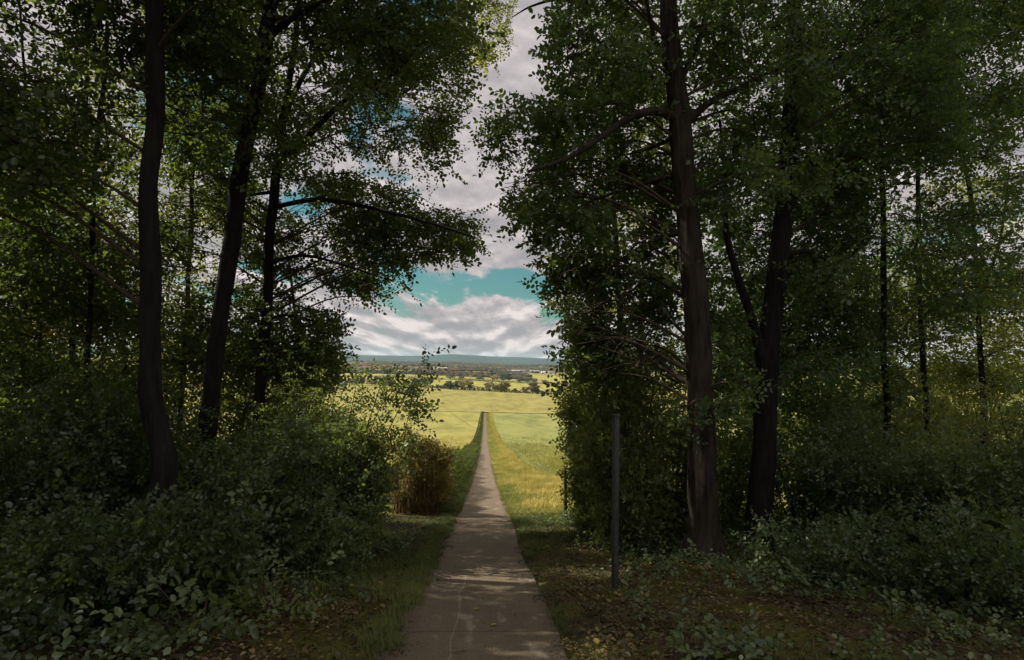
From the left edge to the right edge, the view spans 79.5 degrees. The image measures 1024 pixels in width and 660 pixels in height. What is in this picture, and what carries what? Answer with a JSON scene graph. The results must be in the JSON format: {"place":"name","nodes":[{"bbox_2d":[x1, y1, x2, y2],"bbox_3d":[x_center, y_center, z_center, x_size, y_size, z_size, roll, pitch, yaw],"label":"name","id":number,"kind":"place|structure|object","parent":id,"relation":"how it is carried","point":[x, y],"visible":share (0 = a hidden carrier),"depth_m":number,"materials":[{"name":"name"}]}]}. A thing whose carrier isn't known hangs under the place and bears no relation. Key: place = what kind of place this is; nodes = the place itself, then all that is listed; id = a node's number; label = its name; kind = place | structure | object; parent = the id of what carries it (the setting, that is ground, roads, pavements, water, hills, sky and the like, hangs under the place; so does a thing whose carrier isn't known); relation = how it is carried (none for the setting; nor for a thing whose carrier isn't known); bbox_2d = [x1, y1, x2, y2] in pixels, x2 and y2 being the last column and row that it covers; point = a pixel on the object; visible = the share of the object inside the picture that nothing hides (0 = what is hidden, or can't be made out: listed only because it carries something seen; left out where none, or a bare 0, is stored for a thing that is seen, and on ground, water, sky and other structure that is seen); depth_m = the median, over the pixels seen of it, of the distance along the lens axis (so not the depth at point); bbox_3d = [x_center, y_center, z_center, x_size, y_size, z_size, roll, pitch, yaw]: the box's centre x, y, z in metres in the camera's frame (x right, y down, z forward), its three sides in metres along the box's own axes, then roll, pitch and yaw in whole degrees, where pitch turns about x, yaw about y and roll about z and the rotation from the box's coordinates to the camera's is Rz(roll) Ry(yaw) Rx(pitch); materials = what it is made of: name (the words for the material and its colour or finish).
{"place":"outdoors","nodes":[
{"label":"outdoors","id":0,"kind":"place"},
{"bbox_2d":[125,408,480,503],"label":"field","id":1,"kind":"structure","parent":0,"point":[456,424],"depth_m":256.26,"materials":[{"name":"yellow plant"}]},
{"bbox_2d":[199,373,469,379],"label":"field","id":2,"kind":"structure","parent":0,"point":[444,377],"depth_m":1526.96,"materials":[{"name":"green plant"}]},
{"bbox_2d":[171,405,554,413],"bbox_3d":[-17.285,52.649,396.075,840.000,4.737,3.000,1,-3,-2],"label":"field","id":3,"kind":"structure","parent":0,"point":[429,410],"depth_m":395.45,"materials":[{"name":"green plant"}]},
{"bbox_2d":[170,376,686,396],"bbox_3d":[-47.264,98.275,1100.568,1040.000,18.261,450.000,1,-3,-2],"label":"field","id":4,"kind":"structure","parent":0,"point":[518,386],"depth_m":1104.88,"materials":[{"name":"green plant"}]},
{"bbox_2d":[374,413,567,659],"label":"path","id":5,"kind":"structure","parent":0,"point":[526,632],"depth_m":6.89,"materials":[{"name":"concrete"}]},
{"bbox_2d":[33,348,912,369],"bbox_3d":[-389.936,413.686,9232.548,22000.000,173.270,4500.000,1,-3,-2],"label":"hills","id":6,"kind":"structure","parent":0,"point":[477,358],"depth_m":8744.57,"materials":[{"name":"green plant"}]},
{"bbox_2d":[0,358,1023,659],"bbox_3d":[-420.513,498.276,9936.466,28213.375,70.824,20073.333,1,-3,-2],"label":"ground","id":7,"kind":"structure","parent":0,"point":[800,636],"depth_m":6.02,"materials":[{"name":"green plant"}]},
{"bbox_2d":[1,351,48,447],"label":"understory shrub","id":8,"kind":"object","parent":7,"relation":"on","point":[21,390],"visible":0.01,"depth_m":12.77,"materials":[{"name":"green plant"}]},
{"bbox_2d":[0,314,123,555],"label":"understory shrub","id":9,"kind":"object","parent":7,"relation":"on","point":[44,397],"visible":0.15,"depth_m":8.16,"materials":[{"name":"green plant"}]},
{"bbox_2d":[0,4,144,400],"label":"young tree","id":10,"kind":"object","parent":7,"relation":"on","point":[80,150],"visible":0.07,"depth_m":13.41,"materials":[{"name":"green plant"}]},
{"bbox_2d":[6,372,146,487],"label":"understory shrub","id":11,"kind":"object","parent":7,"relation":"on","point":[91,397],"visible":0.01,"depth_m":11.73,"materials":[{"name":"green plant"}]},
{"bbox_2d":[0,0,186,435],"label":"young tree","id":12,"kind":"object","parent":7,"relation":"on","point":[29,271],"visible":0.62,"depth_m":10.84,"materials":[{"name":"green plant"}]},
{"bbox_2d":[0,383,189,591],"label":"understory shrub","id":13,"kind":"object","parent":7,"relation":"on","point":[26,472],"visible":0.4,"depth_m":7.20,"materials":[{"name":"green plant"}]},
{"bbox_2d":[0,477,224,659],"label":"understory shrub","id":14,"kind":"object","parent":7,"relation":"on","point":[17,605],"visible":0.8,"depth_m":5.37,"materials":[{"name":"green plant"}]},
{"bbox_2d":[0,312,234,561],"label":"understory shrub","id":15,"kind":"object","parent":7,"relation":"on","point":[105,398],"visible":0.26,"depth_m":7.84,"materials":[{"name":"green plant"}]},
{"bbox_2d":[1,272,265,440],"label":"young tree","id":16,"kind":"object","parent":7,"relation":"on","point":[194,386],"visible":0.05,"depth_m":15.48,"materials":[{"name":"green plant"}]},
{"bbox_2d":[9,468,283,625],"bbox_3d":[-3.477,2.331,6.358,2.398,2.011,2.166,1,-3,-2],"label":"understory shrub","id":17,"kind":"object","parent":7,"relation":"on","point":[193,517],"visible":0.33,"depth_m":6.13,"materials":[{"name":"green plant"}]},
{"bbox_2d":[0,0,296,441],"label":"young tree","id":18,"kind":"object","parent":7,"relation":"on","point":[166,397],"visible":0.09,"depth_m":13.89,"materials":[{"name":"green plant"}]},
{"bbox_2d":[23,0,283,444],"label":"young tree","id":19,"kind":"object","parent":7,"relation":"on","point":[206,222],"visible":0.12,"depth_m":15.26,"materials":[{"name":"green plant"}]},
{"bbox_2d":[0,0,343,542],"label":"beech tree","id":20,"kind":"object","parent":7,"relation":"on","point":[35,173],"visible":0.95,"depth_m":7.45,"materials":[{"name":"green plant"}]},
{"bbox_2d":[69,557,275,659],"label":"broad leaved sapling","id":21,"kind":"object","parent":7,"relation":"on","point":[211,623],"visible":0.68,"depth_m":5.08,"materials":[{"name":"green plant"}]},
{"bbox_2d":[131,404,264,514],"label":"understory shrub","id":22,"kind":"object","parent":7,"relation":"on","point":[194,434],"visible":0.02,"depth_m":12.86,"materials":[{"name":"green plant"}]},
{"bbox_2d":[173,393,275,511],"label":"understory shrub","id":23,"kind":"object","parent":7,"relation":"on","point":[223,428],"visible":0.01,"depth_m":13.40,"materials":[{"name":"green plant"}]},
{"bbox_2d":[178,445,299,593],"bbox_3d":[-3.082,2.233,7.037,1.022,1.843,1.474,0,-3,22],"label":"broad leaved sapling","id":24,"kind":"object","parent":7,"relation":"on","point":[257,512],"visible":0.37,"depth_m":6.92,"materials":[{"name":"green plant"}]},
{"bbox_2d":[145,401,349,584],"bbox_3d":[-3.518,2.360,8.210,2.529,2.812,2.119,2,-3,-23],"label":"hazel shrub","id":25,"kind":"object","parent":7,"relation":"on","point":[279,461],"visible":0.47,"depth_m":8.04,"materials":[{"name":"green plant"}]},
{"bbox_2d":[198,539,344,634],"bbox_3d":[-2.345,2.640,5.960,1.300,0.962,1.300,1,-3,-2],"label":"broad leaved sapling","id":26,"kind":"object","parent":7,"relation":"on","point":[289,608],"visible":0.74,"depth_m":6.00,"materials":[{"name":"green plant"}]},
{"bbox_2d":[220,264,351,436],"bbox_3d":[-5.981,1.609,15.837,3.993,6.351,4.785,1,-3,-2],"label":"young tree","id":27,"kind":"object","parent":7,"relation":"on","point":[269,399],"visible":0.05,"depth_m":14.52,"materials":[{"name":"green plant"}]},
{"bbox_2d":[221,361,371,536],"bbox_3d":[-3.676,2.446,10.851,2.746,3.807,2.711,1,-3,-2],"label":"hazel shrub","id":28,"kind":"object","parent":7,"relation":"on","point":[305,398],"visible":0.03,"depth_m":10.34,"materials":[{"name":"green plant"}]},
{"bbox_2d":[122,0,504,533],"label":"beech tree","id":29,"kind":"object","parent":7,"relation":"on","point":[360,24],"visible":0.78,"depth_m":9.35,"materials":[{"name":"green plant"}]},
{"bbox_2d":[134,0,504,464],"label":"beech tree","id":30,"kind":"object","parent":7,"relation":"on","point":[373,225],"visible":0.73,"depth_m":12.43,"materials":[{"name":"green plant"}]},
{"bbox_2d":[265,371,373,457],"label":"hazel shrub","id":31,"kind":"object","parent":7,"relation":"on","point":[313,400],"visible":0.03,"depth_m":12.09,"materials":[{"name":"green plant"}]},
{"bbox_2d":[249,461,394,584],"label":"hazel shrub","id":32,"kind":"object","parent":7,"relation":"on","point":[323,543],"visible":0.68,"depth_m":7.75,"materials":[{"name":"green plant"}]},
{"bbox_2d":[252,344,456,564],"bbox_3d":[-2.443,2.113,9.376,3.203,3.814,1.939,1,-3,-2],"label":"hazel shrub","id":33,"kind":"object","parent":7,"relation":"on","point":[376,487],"visible":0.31,"depth_m":9.25,"materials":[{"name":"green plant"}]},
{"bbox_2d":[314,408,415,555],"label":"hazel shrub","id":34,"kind":"object","parent":7,"relation":"on","point":[371,443],"visible":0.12,"depth_m":9.89,"materials":[{"name":"green plant"}]},
{"bbox_2d":[346,374,443,378],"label":"hedgerow","id":35,"kind":"object","parent":7,"relation":"on","point":[400,375],"visible":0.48,"depth_m":1361.80,"materials":[{"name":"green plant"}]},
{"bbox_2d":[346,372,480,376],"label":"hedgerow","id":36,"kind":"object","parent":7,"relation":"on","point":[417,373],"visible":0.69,"depth_m":1654.89,"materials":[{"name":"green plant"}]},
{"bbox_2d":[385,422,457,515],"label":"hedge","id":37,"kind":"object","parent":7,"relation":"on","point":[428,487],"visible":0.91,"depth_m":17.16,"materials":[{"name":"brown plant"}]},
{"bbox_2d":[411,411,483,500],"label":"grass","id":38,"kind":"structure","parent":7,"relation":"on","point":[463,461],"depth_m":31.95,"materials":[{"name":"green plant"}]},
{"bbox_2d":[445,380,454,388],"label":"hedgerow tree","id":39,"kind":"object","parent":7,"relation":"on","point":[450,384],"visible":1,"depth_m":851.19,"materials":[{"name":"green plant"}]},
{"bbox_2d":[340,360,564,379],"bbox_3d":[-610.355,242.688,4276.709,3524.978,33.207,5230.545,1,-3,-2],"label":"woodland","id":40,"kind":"object","parent":7,"relation":"on","point":[461,368],"visible":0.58,"depth_m":2882.22,"materials":[{"name":"green plant"}]},
{"bbox_2d":[453,380,460,389],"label":"hedgerow tree","id":41,"kind":"object","parent":7,"relation":"on","point":[455,383],"visible":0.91,"depth_m":859.62,"materials":[{"name":"green plant"}]},
{"bbox_2d":[436,384,484,390],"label":"hedgerow","id":42,"kind":"object","parent":7,"relation":"on","point":[466,387],"visible":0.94,"depth_m":858.68,"materials":[{"name":"green plant"}]},
{"bbox_2d":[458,378,471,389],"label":"hedgerow tree","id":43,"kind":"object","parent":7,"relation":"on","point":[464,382],"visible":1,"depth_m":852.13,"materials":[{"name":"green plant"}]},
{"bbox_2d":[449,378,489,381],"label":"hedgerow","id":44,"kind":"object","parent":7,"relation":"on","point":[470,379],"visible":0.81,"depth_m":1357.69,"materials":[{"name":"green plant"}]},
{"bbox_2d":[484,381,495,390],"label":"hedgerow tree","id":45,"kind":"object","parent":7,"relation":"on","point":[488,384],"visible":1,"depth_m":853.54,"materials":[{"name":"green plant"}]},
{"bbox_2d":[497,380,510,391],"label":"hedgerow tree","id":46,"kind":"object","parent":7,"relation":"on","point":[505,384],"visible":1,"depth_m":853.70,"materials":[{"name":"green plant"}]},
{"bbox_2d":[500,374,507,380],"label":"hedgerow tree","id":47,"kind":"object","parent":7,"relation":"on","point":[504,377],"visible":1,"depth_m":1422.78,"materials":[{"name":"green plant"}]},
{"bbox_2d":[506,373,512,379],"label":"hedgerow tree","id":48,"kind":"object","parent":7,"relation":"on","point":[509,376],"visible":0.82,"depth_m":1433.24,"materials":[{"name":"green plant"}]},
{"bbox_2d":[0,516,1023,659],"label":"fallen leaves","id":49,"kind":"object","parent":7,"relation":"on","point":[622,642],"depth_m":6.01,"materials":[{"name":"plant"}]},
{"bbox_2d":[0,508,1023,659],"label":"ground cover","id":50,"kind":"object","parent":7,"relation":"on","point":[144,634],"visible":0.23,"depth_m":6.00,"materials":[{"name":"green plant"}]},
{"bbox_2d":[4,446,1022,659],"bbox_3d":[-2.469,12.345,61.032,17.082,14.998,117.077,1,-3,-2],"label":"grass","id":51,"kind":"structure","parent":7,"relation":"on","point":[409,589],"depth_m":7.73,"materials":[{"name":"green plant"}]},
{"bbox_2d":[483,388,558,394],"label":"hedgerow","id":52,"kind":"object","parent":7,"relation":"on","point":[528,391],"visible":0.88,"depth_m":853.50,"materials":[{"name":"green plant"}]},
{"bbox_2d":[490,379,560,384],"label":"hedgerow","id":53,"kind":"object","parent":7,"relation":"on","point":[520,381],"visible":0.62,"depth_m":1350.19,"materials":[{"name":"green plant"}]},
{"bbox_2d":[486,413,570,514],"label":"sunlit grass","id":54,"kind":"structure","parent":7,"relation":"on","point":[508,493],"depth_m":27.62,"materials":[{"name":"green plant"}]},
{"bbox_2d":[524,381,539,391],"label":"hedgerow tree","id":55,"kind":"object","parent":7,"relation":"on","point":[531,387],"visible":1,"depth_m":849.28,"materials":[{"name":"green plant"}]},
{"bbox_2d":[552,343,599,513],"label":"hazel shrub","id":56,"kind":"object","parent":7,"relation":"on","point":[565,438],"visible":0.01,"depth_m":16.91,"materials":[{"name":"green plant"}]},
{"bbox_2d":[466,0,700,429],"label":"overhanging tree","id":57,"kind":"object","parent":7,"relation":"on","point":[490,57],"visible":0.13,"depth_m":16.41,"materials":[{"name":"green plant"}]},
{"bbox_2d":[489,412,680,507],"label":"dry grass","id":58,"kind":"structure","parent":7,"relation":"on","point":[538,481],"depth_m":32.59,"materials":[{"name":"yellow plant"}]},
{"bbox_2d":[546,351,652,537],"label":"hazel shrub","id":59,"kind":"object","parent":7,"relation":"on","point":[569,412],"visible":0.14,"depth_m":12.47,"materials":[{"name":"green plant"}]},
{"bbox_2d":[541,287,687,472],"bbox_3d":[3.067,1.640,15.813,4.916,6.345,4.400,1,-3,-2],"label":"slender tree","id":60,"kind":"object","parent":7,"relation":"on","point":[677,344],"visible":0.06,"depth_m":15.18,"materials":[{"name":"green plant"}]},
{"bbox_2d":[611,414,619,591],"bbox_3d":[1.296,2.214,7.715,0.084,2.314,0.084,2,-3,-22],"label":"tall post","id":61,"kind":"object","parent":7,"relation":"on","point":[615,503],"visible":0.94,"depth_m":7.69,"materials":[{"name":"grey metal"}]},
{"bbox_2d":[548,340,687,556],"bbox_3d":[1.920,2.221,10.883,2.564,4.246,2.334,1,-3,-2],"label":"hazel shrub","id":62,"kind":"object","parent":7,"relation":"on","point":[636,521],"visible":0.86,"depth_m":10.66,"materials":[{"name":"green plant"}]},
{"bbox_2d":[563,470,679,516],"bbox_3d":[3.040,4.392,16.423,3.492,1.404,0.103,1,-3,-12],"label":"fence post","id":63,"kind":"object","parent":7,"relation":"on","point":[565,503],"visible":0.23,"depth_m":16.05,"materials":[{"name":"brown wood"}]},
{"bbox_2d":[465,0,868,566],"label":"oak tree","id":64,"kind":"object","parent":7,"relation":"on","point":[626,180],"visible":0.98,"depth_m":10.03,"materials":[{"name":"green plant"}]},
{"bbox_2d":[610,349,742,544],"bbox_3d":[3.217,2.385,12.189,2.710,4.064,1.965,-1,-3,37],"label":"hazel shrub","id":65,"kind":"object","parent":7,"relation":"on","point":[680,497],"visible":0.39,"depth_m":11.95,"materials":[{"name":"green plant"}]},
{"bbox_2d":[682,412,782,533],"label":"understory shrub","id":66,"kind":"object","parent":7,"relation":"on","point":[732,492],"visible":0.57,"depth_m":13.11,"materials":[{"name":"green plant"}]},
{"bbox_2d":[728,498,891,591],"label":"understory shrub","id":67,"kind":"object","parent":7,"relation":"on","point":[762,529],"visible":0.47,"depth_m":8.70,"materials":[{"name":"green plant"}]},
{"bbox_2d":[730,379,895,548],"bbox_3d":[5.754,2.751,11.935,2.943,3.627,2.355,-1,-3,29],"label":"understory shrub","id":68,"kind":"object","parent":7,"relation":"on","point":[795,490],"visible":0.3,"depth_m":11.75,"materials":[{"name":"green plant"}]},
{"bbox_2d":[673,0,994,552],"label":"oak tree","id":69,"kind":"object","parent":7,"relation":"on","point":[917,74],"visible":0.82,"depth_m":11.28,"materials":[{"name":"green plant"}]},
{"bbox_2d":[778,391,892,513],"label":"understory shrub","id":70,"kind":"object","parent":7,"relation":"on","point":[802,444],"depth_m":15.84,"materials":[{"name":"green plant"}]},
{"bbox_2d":[712,246,970,437],"bbox_3d":[9.397,-0.827,17.910,9.759,12.248,6.508,1,-3,-2],"label":"slender tree","id":71,"kind":"object","parent":7,"relation":"on","point":[950,387],"visible":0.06,"depth_m":16.48,"materials":[{"name":"green plant"}]},
{"bbox_2d":[675,0,1023,501],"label":"slender tree","id":72,"kind":"object","parent":7,"relation":"on","point":[788,401],"visible":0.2,"depth_m":13.73,"materials":[{"name":"green plant"}]},
{"bbox_2d":[713,288,1023,496],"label":"shrub","id":73,"kind":"object","parent":7,"relation":"on","point":[784,430],"visible":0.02,"depth_m":17.82,"materials":[{"name":"green plant"}]},
{"bbox_2d":[779,411,982,559],"bbox_3d":[5.991,2.847,10.192,2.885,2.934,2.697,1,-3,-2],"label":"understory shrub","id":74,"kind":"object","parent":7,"relation":"on","point":[837,471],"visible":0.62,"depth_m":10.16,"materials":[{"name":"green plant"}]},
{"bbox_2d":[768,0,1023,486],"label":"slender tree","id":75,"kind":"object","parent":7,"relation":"on","point":[940,285],"visible":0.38,"depth_m":13.22,"materials":[{"name":"green plant"}]},
{"bbox_2d":[788,486,1022,615],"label":"understory shrub","id":76,"kind":"object","parent":7,"relation":"on","point":[908,572],"visible":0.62,"depth_m":7.42,"materials":[{"name":"green plant"}]},
{"bbox_2d":[861,381,972,485],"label":"understory shrub","id":77,"kind":"object","parent":7,"relation":"on","point":[931,430],"visible":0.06,"depth_m":14.46,"materials":[{"name":"green plant"}]},
{"bbox_2d":[844,434,1023,570],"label":"understory shrub","id":78,"kind":"object","parent":7,"relation":"on","point":[910,471],"visible":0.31,"depth_m":9.45,"materials":[{"name":"green plant"}]},
{"bbox_2d":[849,457,1023,628],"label":"understory shrub","id":79,"kind":"object","parent":7,"relation":"on","point":[996,573],"visible":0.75,"depth_m":6.82,"materials":[{"name":"green plant"}]},
{"bbox_2d":[867,86,1023,494],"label":"slender tree","id":80,"kind":"object","parent":7,"relation":"on","point":[1007,342],"visible":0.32,"depth_m":16.34,"materials":[{"name":"green plant"}]},
{"bbox_2d":[904,359,1023,554],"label":"understory shrub","id":81,"kind":"object","parent":7,"relation":"on","point":[1013,486],"visible":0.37,"depth_m":9.22,"materials":[{"name":"green plant"}]},
{"bbox_2d":[917,367,1023,520],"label":"understory shrub","id":82,"kind":"object","parent":7,"relation":"on","point":[964,397],"visible":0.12,"depth_m":15.61,"materials":[{"name":"green plant"}]},
{"bbox_2d":[0,0,1023,365],"label":"sky","id":83,"kind":"structure","parent":0,"point":[486,309],"materials":[{"name":"white"}]},
{"bbox_2d":[528,373,557,374],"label":"field","id":84,"kind":"structure","parent":0,"point":[540,374],"depth_m":2443.70,"materials":[{"name":"plant"}]},
{"bbox_2d":[163,384,989,420],"bbox_3d":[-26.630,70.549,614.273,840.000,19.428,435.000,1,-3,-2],"label":"field","id":85,"kind":"structure","parent":0,"point":[475,401],"depth_m":547.59,"materials":[{"name":"plant"}]},
{"bbox_2d":[532,375,682,384],"bbox_3d":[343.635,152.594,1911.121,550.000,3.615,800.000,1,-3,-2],"label":"field","id":86,"kind":"structure","parent":0,"point":[544,377],"depth_m":1892.18,"materials":[{"name":"plant"}]},
{"bbox_2d":[492,413,1022,477],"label":"field","id":87,"kind":"structure","parent":0,"point":[509,426],"depth_m":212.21,"materials":[{"name":"green plant"}]}
]}

